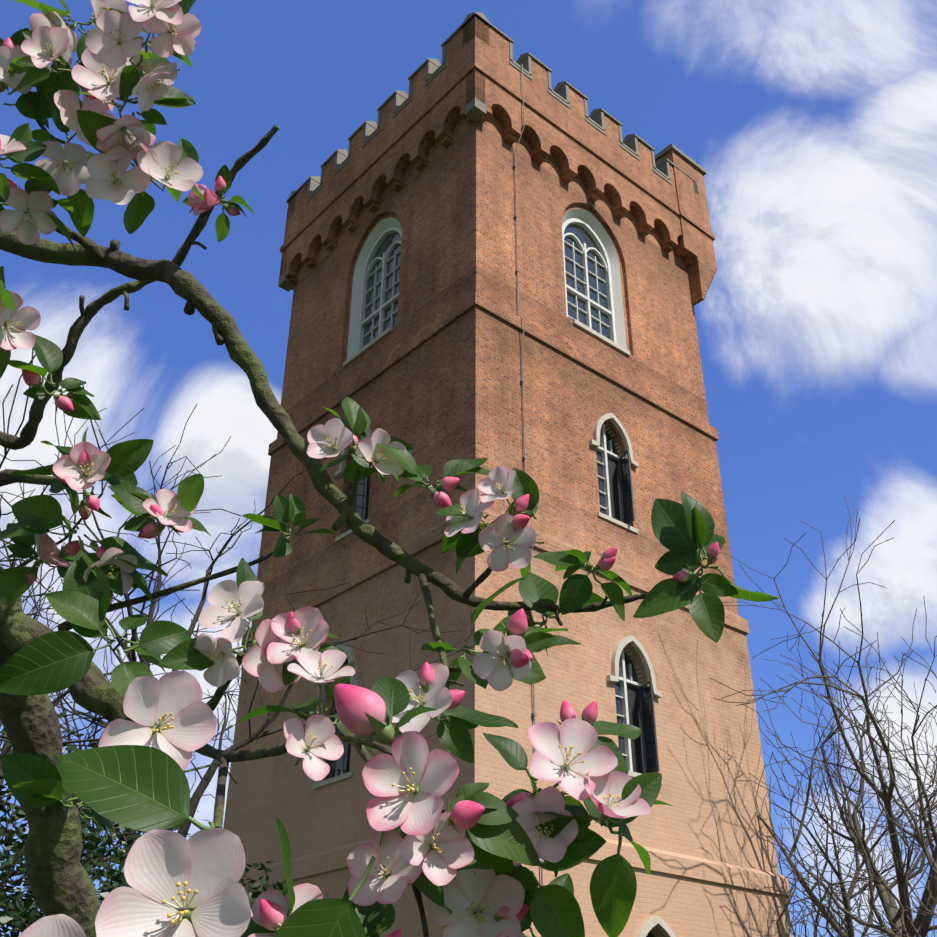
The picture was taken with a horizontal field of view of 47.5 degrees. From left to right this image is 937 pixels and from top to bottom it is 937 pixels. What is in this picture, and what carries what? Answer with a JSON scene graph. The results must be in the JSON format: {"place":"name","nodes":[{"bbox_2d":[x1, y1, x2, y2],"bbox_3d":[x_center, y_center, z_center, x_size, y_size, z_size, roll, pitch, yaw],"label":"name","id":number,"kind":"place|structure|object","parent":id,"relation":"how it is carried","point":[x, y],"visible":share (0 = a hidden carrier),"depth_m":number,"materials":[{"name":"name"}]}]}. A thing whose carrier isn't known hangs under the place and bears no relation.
{"place":"outdoors","nodes":[
{"label":"outdoors","id":0,"kind":"place"},
{"bbox_2d":[0,0,779,936],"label":"apple tree","id":1,"kind":"object","parent":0,"point":[142,788],"depth_m":0.83,"materials":[{"name":"green plant"}]},
{"bbox_2d":[0,0,650,936],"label":"blossoms","id":2,"kind":"object","parent":1,"relation":"attached to","point":[206,864],"visible":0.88,"depth_m":0.62,"materials":[{"name":"white plant"}]},
{"bbox_2d":[0,37,718,936],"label":"flower buds","id":3,"kind":"object","parent":1,"relation":"attached to","point":[354,703],"visible":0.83,"depth_m":0.67,"materials":[{"name":"pink plant"}]},
{"bbox_2d":[0,0,936,936],"label":"sky","id":4,"kind":"structure","parent":0,"point":[811,125],"materials":[{"name":"blue"}]},
{"bbox_2d":[223,114,791,936],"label":"tower shaft","id":5,"kind":"object","parent":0,"point":[439,400],"visible":0.48,"depth_m":19.20,"materials":[{"name":"brown brick"}]},
{"label":"ground","id":6,"kind":"structure","parent":0,"visible":0},
{"bbox_2d":[0,563,122,930],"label":"bare tree","id":7,"kind":"object","parent":6,"relation":"on","point":[8,749],"visible":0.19,"depth_m":7.14,"materials":[{"name":"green plant"}]},
{"bbox_2d":[0,546,140,916],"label":"bush","id":8,"kind":"object","parent":6,"relation":"on","point":[94,855],"visible":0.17,"depth_m":7.31,"materials":[{"name":"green plant"}]},
{"bbox_2d":[0,348,236,927],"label":"bare tree","id":9,"kind":"object","parent":6,"relation":"on","point":[12,565],"visible":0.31,"depth_m":6.68,"materials":[{"name":"brown plant"}]},
{"bbox_2d":[1,579,244,932],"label":"bare tree","id":10,"kind":"object","parent":6,"relation":"on","point":[79,748],"depth_m":20.21,"materials":[{"name":"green plant"}]},
{"bbox_2d":[0,710,328,936],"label":"shrub","id":11,"kind":"object","parent":6,"relation":"on","point":[21,908],"visible":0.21,"depth_m":7.33,"materials":[{"name":"green plant"}]},
{"bbox_2d":[202,644,242,775],"bbox_3d":[-4.729,9.619,24.252,4.775,11.278,6.760,-19,-35,29],"label":"bare tree","id":12,"kind":"object","parent":6,"relation":"on","point":[228,738],"visible":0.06,"depth_m":25.39,"materials":[{"name":"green plant"}]},
{"bbox_2d":[0,404,469,888],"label":"bare tree","id":13,"kind":"object","parent":6,"relation":"on","point":[197,795],"visible":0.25,"depth_m":12.03,"materials":[{"name":"brown plant"}]},
{"bbox_2d":[237,11,790,936],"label":"tower","id":14,"kind":"structure","parent":6,"relation":"on","point":[479,75],"depth_m":22.65,"materials":[{"name":"brown brick"}]},
{"bbox_2d":[710,495,936,936],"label":"bare tree","id":15,"kind":"object","parent":6,"relation":"on","point":[885,796],"visible":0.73,"depth_m":18.71,"materials":[{"name":"brown plant"}]},
{"bbox_2d":[737,644,936,936],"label":"bare tree","id":16,"kind":"object","parent":6,"relation":"on","point":[919,837],"visible":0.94,"depth_m":16.87,"materials":[{"name":"brown plant"}]},
{"bbox_2d":[770,777,918,936],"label":"bare tree","id":17,"kind":"object","parent":6,"relation":"on","point":[870,912],"visible":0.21,"depth_m":33.64,"materials":[{"name":"brown plant"}]},
{"bbox_2d":[756,596,936,936],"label":"bare tree","id":18,"kind":"object","parent":6,"relation":"on","point":[920,926],"visible":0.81,"depth_m":17.10,"materials":[{"name":"brown plant"}]},
{"bbox_2d":[764,654,936,936],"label":"bare tree","id":19,"kind":"object","parent":6,"relation":"on","point":[845,901],"visible":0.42,"depth_m":23.58,"materials":[{"name":"brown plant"}]},
{"bbox_2d":[861,699,936,936],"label":"bare tree","id":20,"kind":"object","parent":6,"relation":"on","point":[911,787],"visible":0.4,"depth_m":27.89,"materials":[{"name":"brown plant"}]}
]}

